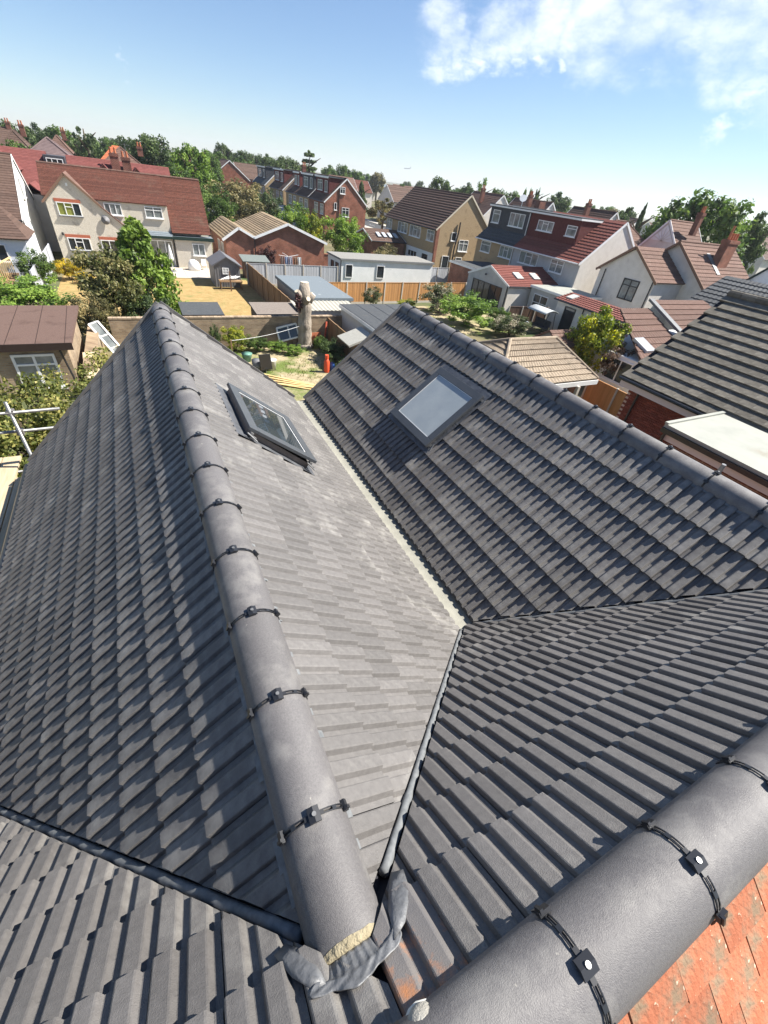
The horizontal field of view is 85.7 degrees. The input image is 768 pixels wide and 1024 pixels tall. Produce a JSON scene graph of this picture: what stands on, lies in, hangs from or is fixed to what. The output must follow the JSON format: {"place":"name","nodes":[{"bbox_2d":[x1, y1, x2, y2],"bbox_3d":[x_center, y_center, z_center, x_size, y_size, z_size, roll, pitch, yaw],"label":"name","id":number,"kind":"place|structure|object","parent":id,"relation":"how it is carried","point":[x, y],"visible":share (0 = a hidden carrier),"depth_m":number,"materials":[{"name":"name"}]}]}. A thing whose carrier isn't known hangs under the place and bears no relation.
{"place":"outdoors","nodes":[
{"label":"outdoors","id":0,"kind":"place"},
{"bbox_2d":[2,120,32,148],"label":"brown roofed house","id":1,"kind":"structure","parent":0,"point":[14,135],"depth_m":66.47,"materials":[{"name":"ceramic"}]},
{"bbox_2d":[0,152,47,280],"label":"gabled house","id":2,"kind":"structure","parent":0,"point":[21,228],"depth_m":32.28,"materials":[{"name":"white paint"}]},
{"bbox_2d":[0,145,60,251],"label":"red roofed house","id":3,"kind":"structure","parent":0,"point":[24,159],"depth_m":40.19,"materials":[{"name":"tile"}]},
{"bbox_2d":[31,137,73,155],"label":"mauve roofed house","id":4,"kind":"structure","parent":0,"point":[47,145],"depth_m":52.23,"materials":[{"name":"tile"}]},
{"bbox_2d":[42,144,169,221],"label":"red roofed house","id":5,"kind":"structure","parent":0,"point":[115,163],"depth_m":43.91,"materials":[{"name":"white tile"}]},
{"bbox_2d":[101,142,143,163],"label":"orange roofed house","id":6,"kind":"structure","parent":0,"point":[119,149],"depth_m":58.15,"materials":[{"name":"ceramic"}]},
{"bbox_2d":[56,275,264,346],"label":"gravel yard","id":7,"kind":"structure","parent":0,"point":[235,300],"depth_m":33.94,"materials":[{"name":"gravel"}]},
{"bbox_2d":[51,258,85,279],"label":"flowering shrub","id":8,"kind":"object","parent":7,"relation":"on","point":[62,269],"visible":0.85,"depth_m":32.53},
{"bbox_2d":[68,291,119,335],"bbox_3d":[-15.715,-10.568,22.590,2.450,2.873,2.660,14,39,8],"label":"shrub","id":9,"kind":"object","parent":7,"relation":"on","point":[95,310],"visible":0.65,"depth_m":22.07,"materials":[{"name":"green plant"}]},
{"bbox_2d":[70,241,156,325],"bbox_3d":[-15.366,-12.935,24.106,4.533,4.731,4.268,-13,43,-24],"label":"shrub","id":10,"kind":"object","parent":7,"relation":"on","point":[111,276],"visible":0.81,"depth_m":22.93,"materials":[{"name":"green plant"}]},
{"bbox_2d":[102,215,188,315],"bbox_3d":[-14.308,-13.961,25.230,4.629,6.790,4.544,6,39,-2],"label":"conifer","id":11,"kind":"object","parent":7,"relation":"on","point":[133,230],"visible":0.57,"depth_m":24.01,"materials":[{"name":"green plant"}]},
{"bbox_2d":[123,287,170,316],"bbox_3d":[-13.803,-11.652,24.387,2.404,2.730,2.456,8,38,0],"label":"shrub","id":12,"kind":"object","parent":7,"relation":"on","point":[147,302],"visible":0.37,"depth_m":23.83,"materials":[{"name":"green plant"}]},
{"bbox_2d":[206,250,241,287],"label":"garden shed","id":13,"kind":"structure","parent":7,"relation":"on","point":[221,264],"depth_m":36.38,"materials":[{"name":"grey wood"}]},
{"bbox_2d":[247,262,290,301],"bbox_3d":[-9.311,-17.660,33.333,0.100,1.860,14.200,-13,43,-24],"label":"fence","id":14,"kind":"object","parent":7,"relation":"on","point":[263,288],"visible":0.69,"depth_m":34.14,"materials":[{"name":"wood"}]},
{"bbox_2d":[171,267,210,278],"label":"patio","id":15,"kind":"structure","parent":0,"point":[203,273],"depth_m":39.47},
{"bbox_2d":[208,159,249,197],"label":"distant house","id":16,"kind":"structure","parent":0,"point":[230,169],"depth_m":104.75,"materials":[{"name":"red brick"}]},
{"bbox_2d":[239,254,269,278],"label":"shed","id":17,"kind":"structure","parent":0,"point":[260,259],"depth_m":40.53,"materials":[{"name":"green fabric"}]},
{"bbox_2d":[252,165,280,196],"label":"terraced house","id":18,"kind":"structure","parent":0,"point":[264,178],"depth_m":95.56,"materials":[{"name":"stone"}]},
{"bbox_2d":[233,344,330,400],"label":"garden soil","id":19,"kind":"structure","parent":0,"point":[314,354],"depth_m":24.25,"materials":[{"name":"green soil"}]},
{"bbox_2d":[220,325,250,351],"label":"garden plant","id":20,"kind":"object","parent":19,"relation":"on","point":[235,334],"visible":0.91,"depth_m":24.25,"materials":[{"name":"yellow plant"}]},
{"bbox_2d":[293,281,314,349],"bbox_3d":[-5.015,-12.208,25.776,1.420,3.792,1.254,-13,43,-24],"label":"tree stump","id":21,"kind":"object","parent":19,"relation":"on","point":[304,297],"visible":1,"depth_m":25.43,"materials":[{"name":"wood"}]},
{"bbox_2d":[320,337,345,359],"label":"garden plant","id":22,"kind":"object","parent":19,"relation":"on","point":[332,348],"visible":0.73,"depth_m":24.83,"materials":[{"name":"green plant"}]},
{"bbox_2d":[268,168,300,204],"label":"terraced house","id":23,"kind":"structure","parent":0,"point":[282,182],"depth_m":85.95,"materials":[{"name":"white plastic"}]},
{"bbox_2d":[296,172,328,217],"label":"terraced house","id":24,"kind":"structure","parent":0,"point":[308,188],"depth_m":74.96,"materials":[{"name":"white plastic"}]},
{"bbox_2d":[290,300,350,314],"bbox_3d":[-4.109,-13.143,28.400,4.200,2.125,1.800,-13,43,-24],"label":"corrugated lean to","id":25,"kind":"object","parent":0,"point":[326,307],"visible":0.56,"depth_m":27.66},
{"bbox_2d":[0,137,713,455],"bbox_3d":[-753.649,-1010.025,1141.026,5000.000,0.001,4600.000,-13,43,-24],"label":"ground","id":26,"kind":"structure","parent":0,"point":[58,256],"depth_m":36.24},
{"bbox_2d":[0,401,59,472],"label":"scaffold","id":27,"kind":"object","parent":26,"relation":"on","point":[12,413],"visible":0.32,"depth_m":6.44,"materials":[{"name":"metal"}]},
{"bbox_2d":[0,455,21,531],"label":"scaffold board","id":28,"kind":"object","parent":27,"relation":"on","point":[9,467],"visible":1,"depth_m":6.55,"materials":[{"name":"wood"}]},
{"bbox_2d":[12,247,57,283],"bbox_3d":[-25.175,-17.768,30.083,2.450,2.661,2.660,14,39,8],"label":"shrub","id":29,"kind":"object","parent":26,"relation":"on","point":[42,264],"visible":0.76,"depth_m":29.58,"materials":[{"name":"green plant"}]},
{"bbox_2d":[0,274,76,304],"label":"shrub","id":30,"kind":"object","parent":26,"relation":"on","point":[23,293],"visible":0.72,"depth_m":24.11,"materials":[{"name":"green plant"}]},
{"bbox_2d":[0,305,84,400],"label":"outbuilding","id":31,"kind":"structure","parent":26,"relation":"on","point":[32,337],"depth_m":17.47,"materials":[{"name":"brown"}]},
{"bbox_2d":[9,353,67,388],"bbox_3d":[-14.381,-5.826,17.260,1.570,1.470,0.180,-13,43,-24],"label":"window","id":32,"kind":"structure","parent":31,"relation":"in","point":[28,363],"depth_m":17.07,"materials":[{"name":"white plastic"}]},
{"bbox_2d":[0,346,111,477],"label":"fruit tree","id":33,"kind":"object","parent":26,"relation":"on","point":[11,444],"visible":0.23,"depth_m":10.13,"materials":[{"name":"green plant"}]},
{"bbox_2d":[65,126,103,158],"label":"tree","id":34,"kind":"object","parent":26,"relation":"on","point":[87,142],"visible":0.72,"depth_m":78.36,"materials":[{"name":"green plant"}]},
{"bbox_2d":[83,327,106,369],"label":"garden wall","id":35,"kind":"structure","parent":26,"relation":"on","point":[93,340],"depth_m":20.02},
{"bbox_2d":[88,321,118,352],"bbox_3d":[-14.140,-8.805,21.219,1.896,1.528,0.484,21,40,16],"label":"window frame","id":36,"kind":"object","parent":35,"relation":"attached to","point":[108,340],"visible":0.69,"depth_m":21.16,"materials":[{"name":"white plastic"}]},
{"bbox_2d":[35,160,213,268],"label":"pebbledash house","id":37,"kind":"structure","parent":26,"relation":"on","point":[89,208],"depth_m":37.27,"materials":[{"name":"red tile"}]},
{"bbox_2d":[53,198,83,217],"bbox_3d":[-26.790,-25.854,35.188,1.870,1.250,0.180,-13,43,-24],"label":"window","id":38,"kind":"structure","parent":37,"relation":"in","point":[66,209],"depth_m":35.21,"materials":[{"name":"white plastic"}]},
{"bbox_2d":[65,234,92,251],"bbox_3d":[-27.046,-23.901,36.768,1.870,1.260,0.180,-13,43,-24],"label":"window","id":39,"kind":"structure","parent":37,"relation":"in","point":[83,241],"depth_m":36.75,"materials":[{"name":"white plastic"}]},
{"bbox_2d":[150,240,176,266],"bbox_3d":[-21.379,-25.055,40.082,1.930,2.190,0.090,-13,43,-24],"label":"patio door","id":40,"kind":"structure","parent":37,"relation":"in","point":[154,243],"depth_m":39.76,"materials":[{"name":"white plastic"}]},
{"bbox_2d":[127,132,175,166],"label":"broadleaf tree","id":41,"kind":"object","parent":26,"relation":"on","point":[157,156],"visible":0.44,"depth_m":75.19,"materials":[{"name":"green plant"}]},
{"bbox_2d":[171,141,219,198],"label":"broadleaf tree","id":42,"kind":"object","parent":26,"relation":"on","point":[200,162],"visible":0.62,"depth_m":74.59,"materials":[{"name":"green plant"}]},
{"bbox_2d":[178,302,224,315],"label":"shed","id":43,"kind":"structure","parent":26,"relation":"on","point":[200,309],"depth_m":24.58,"materials":[{"name":"fabric"}]},
{"bbox_2d":[200,182,238,224],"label":"broadleaf tree","id":44,"kind":"object","parent":26,"relation":"on","point":[222,206],"visible":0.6,"depth_m":56.74,"materials":[{"name":"green plant"}]},
{"bbox_2d":[108,315,341,346],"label":"garden wall","id":45,"kind":"structure","parent":26,"relation":"on","point":[253,325],"depth_m":25.08,"materials":[{"name":"brick"}]},
{"bbox_2d":[276,323,297,341],"bbox_3d":[-6.079,-11.351,26.153,1.474,1.108,0.310,-13,43,-24],"label":"window frame","id":46,"kind":"object","parent":45,"relation":"attached to","point":[287,335],"visible":0.87,"depth_m":26.14,"materials":[{"name":"white plastic"}]},
{"bbox_2d":[204,177,276,220],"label":"broadleaf tree","id":47,"kind":"object","parent":26,"relation":"on","point":[241,199],"visible":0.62,"depth_m":60.37,"materials":[{"name":"green plant"}]},
{"bbox_2d":[233,162,257,185],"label":"distant house","id":48,"kind":"structure","parent":26,"relation":"on","point":[249,172],"depth_m":117.89,"materials":[{"name":"brown tile"}]},
{"bbox_2d":[250,187,282,217],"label":"hedge","id":49,"kind":"object","parent":26,"relation":"on","point":[266,197],"visible":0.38,"depth_m":63.37,"materials":[{"name":"green plant"}]},
{"bbox_2d":[209,212,326,268],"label":"brick hall","id":50,"kind":"structure","parent":26,"relation":"on","point":[251,234],"depth_m":44.37,"materials":[{"name":"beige brick"}]},
{"bbox_2d":[249,302,297,314],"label":"shed","id":51,"kind":"structure","parent":26,"relation":"on","point":[272,308],"depth_m":26.41,"materials":[{"name":"brown fabric"}]},
{"bbox_2d":[246,263,337,285],"bbox_3d":[-8.605,-22.716,39.752,8.951,1.860,0.100,-13,43,-25],"label":"fence","id":52,"kind":"object","parent":26,"relation":"on","point":[269,272],"visible":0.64,"depth_m":39.44,"materials":[{"name":"concrete"}]},
{"bbox_2d":[277,200,312,230],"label":"laurel","id":53,"kind":"object","parent":26,"relation":"on","point":[290,217],"visible":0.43,"depth_m":54.09,"materials":[{"name":"green plant"}]},
{"bbox_2d":[285,162,315,209],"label":"terraced house","id":54,"kind":"structure","parent":26,"relation":"on","point":[293,188],"depth_m":80.04,"materials":[{"name":"white plastic"}]},
{"bbox_2d":[299,209,324,239],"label":"shrub","id":55,"kind":"object","parent":26,"relation":"on","point":[316,230],"visible":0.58,"depth_m":55.23,"materials":[{"name":"green plant"}]},
{"bbox_2d":[275,275,353,302],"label":"garage","id":56,"kind":"structure","parent":26,"relation":"on","point":[321,289],"depth_m":30.79,"materials":[{"name":"grey metal"}]},
{"bbox_2d":[307,174,367,239],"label":"terraced house","id":57,"kind":"structure","parent":26,"relation":"on","point":[331,197],"depth_m":69.39,"materials":[{"name":"brown brick"}]},
{"bbox_2d":[327,317,358,356],"bbox_3d":[-2.276,-10.030,25.217,0.100,1.660,6.801,-12,43,-23],"label":"fence","id":58,"kind":"object","parent":26,"relation":"on","point":[334,330],"visible":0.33,"depth_m":26.21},
{"bbox_2d":[337,326,370,347],"bbox_3d":[-1.667,-10.195,24.050,1.540,0.600,1.800,-13,43,-24],"label":"plastic canopy","id":59,"kind":"object","parent":58,"relation":"attached to","point":[355,336],"visible":0.86,"depth_m":23.98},
{"bbox_2d":[318,213,369,252],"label":"laurel","id":60,"kind":"object","parent":26,"relation":"on","point":[345,229],"visible":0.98,"depth_m":50.84,"materials":[{"name":"green plant"}]},
{"bbox_2d":[369,172,385,200],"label":"skyline tree","id":61,"kind":"object","parent":26,"relation":"on","point":[377,180],"visible":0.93,"depth_m":202.09,"materials":[{"name":"green plant"}]},
{"bbox_2d":[366,198,393,228],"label":"broadleaf tree","id":62,"kind":"object","parent":26,"relation":"on","point":[383,207],"visible":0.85,"depth_m":80.10,"materials":[{"name":"green plant"}]},
{"bbox_2d":[327,251,434,282],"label":"white outbuilding","id":63,"kind":"structure","parent":26,"relation":"on","point":[359,267],"depth_m":44.10,"materials":[{"name":"grey paint"}]},
{"bbox_2d":[355,227,406,254],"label":"extension","id":64,"kind":"object","parent":26,"relation":"on","point":[377,239],"visible":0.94,"depth_m":58.72,"materials":[{"name":"brown tile"}]},
{"bbox_2d":[329,282,466,303],"bbox_3d":[1.681,-20.711,39.084,15.654,1.810,0.100,-17,45,-28],"label":"fence","id":65,"kind":"object","parent":26,"relation":"on","point":[393,292],"visible":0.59,"depth_m":38.58,"materials":[{"name":"wood"}]},
{"bbox_2d":[430,267,449,282],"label":"fence","id":66,"kind":"object","parent":26,"relation":"on","point":[439,275],"visible":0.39,"depth_m":49.04,"materials":[{"name":"concrete"}]},
{"bbox_2d":[447,260,496,282],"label":"side extension","id":67,"kind":"object","parent":26,"relation":"on","point":[458,271],"visible":0.39,"depth_m":47.36,"materials":[{"name":"brick"}]},
{"bbox_2d":[488,313,532,336],"bbox_3d":[10.390,-15.376,33.971,3.492,1.819,3.532,18,40,12],"label":"shrub","id":68,"kind":"object","parent":26,"relation":"on","point":[513,326],"visible":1,"depth_m":33.36,"materials":[{"name":"green plant"}]},
{"bbox_2d":[464,264,558,311],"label":"garden extension","id":69,"kind":"object","parent":26,"relation":"on","point":[505,286],"visible":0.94,"depth_m":41.19,"materials":[{"name":"paint"}]},
{"bbox_2d":[470,277,501,307],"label":"folding door","id":70,"kind":"structure","parent":69,"relation":"in","point":[488,291],"depth_m":42.08,"materials":[{"name":"black metal"}]},
{"bbox_2d":[478,336,598,393],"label":"garage","id":71,"kind":"structure","parent":26,"relation":"on","point":[557,360],"depth_m":20.12,"materials":[{"name":"beige tile"}]},
{"bbox_2d":[526,304,559,332],"bbox_3d":[13.619,-16.696,35.996,1.700,2.026,2.200,-13,43,-24],"label":"swing seat","id":72,"kind":"object","parent":26,"relation":"on","point":[540,322],"visible":0.81,"depth_m":35.72,"materials":[{"name":"grey fabric"}]},
{"bbox_2d":[533,329,582,353],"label":"roof","id":73,"kind":"structure","parent":26,"relation":"on","point":[562,336],"depth_m":26.26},
{"bbox_2d":[545,191,573,212],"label":"skyline tree","id":74,"kind":"object","parent":26,"relation":"on","point":[561,204],"visible":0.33,"depth_m":112.11,"materials":[{"name":"green plant"}]},
{"bbox_2d":[526,284,602,320],"bbox_3d":[17.183,-19.995,40.180,4.580,2.690,4.860,-13,43,-24],"label":"flat extension","id":75,"kind":"object","parent":26,"relation":"on","point":[543,295],"visible":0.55,"depth_m":39.24,"materials":[{"name":"white plastic"}]},
{"bbox_2d":[510,209,634,293],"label":"terraced house","id":76,"kind":"structure","parent":26,"relation":"on","point":[574,251],"depth_m":41.37,"materials":[{"name":"tile"}]},
{"bbox_2d":[548,292,624,329],"bbox_3d":[17.505,-15.348,34.090,2.016,3.138,8.800,-13,43,-24],"label":"lean to","id":77,"kind":"object","parent":26,"relation":"on","point":[571,308],"visible":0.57,"depth_m":35.12,"materials":[{"name":"red concrete"}]},
{"bbox_2d":[557,306,575,329],"bbox_3d":[15.759,-16.547,35.751,0.090,2.050,1.200,-13,43,-24],"label":"door","id":78,"kind":"structure","parent":77,"relation":"in","point":[568,314],"depth_m":35.65,"materials":[{"name":"black metal"}]},
{"bbox_2d":[565,305,631,373],"bbox_3d":[13.500,-10.676,26.476,3.793,4.526,3.835,-13,43,-24],"label":"golden conifer","id":79,"kind":"object","parent":26,"relation":"on","point":[603,324],"visible":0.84,"depth_m":25.36,"materials":[{"name":"green plant"}]},
{"bbox_2d":[580,379,626,416],"bbox_3d":[12.464,-5.133,21.481,0.100,1.910,5.500,-13,43,-24],"label":"fence","id":80,"kind":"object","parent":26,"relation":"on","point":[606,397],"visible":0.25,"depth_m":22.22,"materials":[{"name":"wood"}]},
{"bbox_2d":[599,341,635,374],"bbox_3d":[14.193,-8.927,25.629,2.469,3.012,1.832,-13,43,-24],"label":"shrub","id":81,"kind":"object","parent":26,"relation":"on","point":[607,364],"visible":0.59,"depth_m":24.94,"materials":[{"name":"plant"}]},
{"bbox_2d":[582,298,710,392],"bbox_3d":[19.027,-11.198,27.916,12.800,4.721,6.160,-13,43,-24],"label":"bungalow","id":82,"kind":"object","parent":26,"relation":"on","point":[648,334],"visible":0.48,"depth_m":26.41,"materials":[{"name":"brown tile"}]},
{"bbox_2d":[600,357,633,387],"bbox_3d":[14.117,-8.519,25.085,0.180,1.370,1.720,-13,43,-24],"label":"window","id":83,"kind":"structure","parent":82,"relation":"in","point":[613,377],"depth_m":25.11,"materials":[{"name":"white plastic"}]},
{"bbox_2d":[638,206,706,248],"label":"gabled house","id":84,"kind":"structure","parent":26,"relation":"on","point":[669,233],"depth_m":42.12,"materials":[{"name":"paint"}]},
{"bbox_2d":[641,187,756,265],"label":"broadleaf tree","id":85,"kind":"object","parent":26,"relation":"on","point":[723,217],"visible":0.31,"depth_m":50.03,"materials":[{"name":"green plant"}]},
{"bbox_2d":[659,411,767,499],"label":"flat extension","id":86,"kind":"object","parent":26,"relation":"on","point":[714,441],"visible":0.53,"depth_m":10.63,"materials":[{"name":"white plastic"}]},
{"bbox_2d":[687,276,767,306],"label":"tiled outhouse","id":87,"kind":"structure","parent":26,"relation":"on","point":[713,294],"depth_m":32.15,"materials":[{"name":"tile"}]},
{"bbox_2d":[738,211,767,273],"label":"broadleaf tree","id":88,"kind":"object","parent":26,"relation":"on","point":[758,232],"visible":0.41,"depth_m":55.98,"materials":[{"name":"green plant"}]},
{"bbox_2d":[339,304,399,332],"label":"garage","id":89,"kind":"structure","parent":0,"point":[370,318],"depth_m":26.31,"materials":[{"name":"metal"}]},
{"bbox_2d":[0,301,767,1023],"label":"tiled house","id":90,"kind":"structure","parent":0,"point":[396,663],"depth_m":2.13,"materials":[{"name":"tile"}]},
{"bbox_2d":[0,477,20,553],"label":"gutter","id":91,"kind":"object","parent":90,"relation":"attached to","point":[9,511],"visible":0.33,"depth_m":6.00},
{"bbox_2d":[216,382,316,474],"bbox_3d":[-1.290,-0.919,4.540,0.795,0.646,1.183,-13,43,-24],"label":"roof window","id":92,"kind":"structure","parent":90,"relation":"in","point":[253,419],"depth_m":4.36,"materials":[{"name":"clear glass"}]},
{"bbox_2d":[406,998,428,1021],"bbox_3d":[0.147,1.205,0.851,0.108,0.146,0.290,-13,43,-24],"label":"shoe","id":93,"kind":"object","parent":90,"relation":"on","point":[418,1010],"visible":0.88,"depth_m":0.95,"materials":[{"name":"grey fabric"}]},
{"bbox_2d":[388,364,491,453],"bbox_3d":[0.728,-1.470,5.767,0.870,0.741,1.133,-13,43,-24],"label":"roof window","id":94,"kind":"structure","parent":90,"relation":"in","point":[429,413],"depth_m":5.68,"materials":[{"name":"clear glass"}]},
{"bbox_2d":[0,0,767,225],"label":"sky","id":95,"kind":"structure","parent":0,"point":[619,104],"materials":[{"name":"blue"}]},
{"bbox_2d":[377,184,411,222],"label":"distant house","id":96,"kind":"structure","parent":0,"point":[395,194],"depth_m":108.43,"materials":[{"name":"white tile"}]},
{"bbox_2d":[385,186,487,267],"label":"pebbledash house","id":97,"kind":"structure","parent":0,"point":[440,228],"depth_m":55.49,"materials":[{"name":"brown brick"}]},
{"bbox_2d":[416,306,542,334],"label":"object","id":98,"kind":"structure","parent":0,"point":[473,327],"depth_m":36.08,"materials":[{"name":"plant"}]},
{"bbox_2d":[418,282,461,312],"bbox_3d":[5.333,-19.482,37.635,4.121,2.526,3.049,-13,43,-24],"label":"rose bush","id":99,"kind":"object","parent":98,"relation":"on","point":[435,295],"visible":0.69,"depth_m":36.93,"materials":[{"name":"green plant"}]},
{"bbox_2d":[438,290,497,327],"bbox_3d":[6.978,-16.891,34.612,5.040,2.636,5.248,8,39,0],"label":"shrub","id":100,"kind":"object","parent":98,"relation":"on","point":[476,312],"visible":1,"depth_m":33.90,"materials":[{"name":"green plant"}]},
{"bbox_2d":[508,306,549,327],"bbox_3d":[12.718,-17.374,36.888,4.319,1.760,0.100,-9,42,-20],"label":"fence","id":101,"kind":"object","parent":98,"relation":"on","point":[522,311],"visible":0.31,"depth_m":36.62,"materials":[{"name":"wood"}]},
{"bbox_2d":[471,185,507,223],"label":"street house","id":102,"kind":"structure","parent":0,"point":[484,199],"depth_m":76.66,"materials":[{"name":"white tile"}]},
{"bbox_2d":[473,195,553,264],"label":"terraced house","id":103,"kind":"structure","parent":0,"point":[502,233],"depth_m":48.36,"materials":[{"name":"stone"}]},
{"bbox_2d":[508,191,555,210],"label":"street house","id":104,"kind":"structure","parent":0,"point":[530,201],"depth_m":68.61,"materials":[{"name":"white tile"}]},
{"bbox_2d":[567,199,619,219],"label":"street house","id":105,"kind":"structure","parent":0,"point":[587,210],"depth_m":60.60,"materials":[{"name":"white tile"}]},
{"bbox_2d":[591,226,748,329],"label":"gabled house","id":106,"kind":"structure","parent":0,"point":[637,277],"depth_m":36.82,"materials":[{"name":"paint"}]},
{"bbox_2d":[616,278,639,301],"bbox_3d":[22.061,-20.085,37.397,0.090,1.650,1.650,-13,43,-24],"label":"window","id":107,"kind":"structure","parent":106,"relation":"in","point":[628,288],"depth_m":37.39,"materials":[{"name":"glass"}]},
{"bbox_2d":[616,290,767,443],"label":"brick house","id":108,"kind":"structure","parent":0,"point":[713,359],"depth_m":13.44,"materials":[{"name":"grey tile"}]},
{"bbox_2d":[746,237,767,277],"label":"distant house","id":109,"kind":"structure","parent":0,"point":[760,264],"depth_m":84.24,"materials":[{"name":"white plastic"}]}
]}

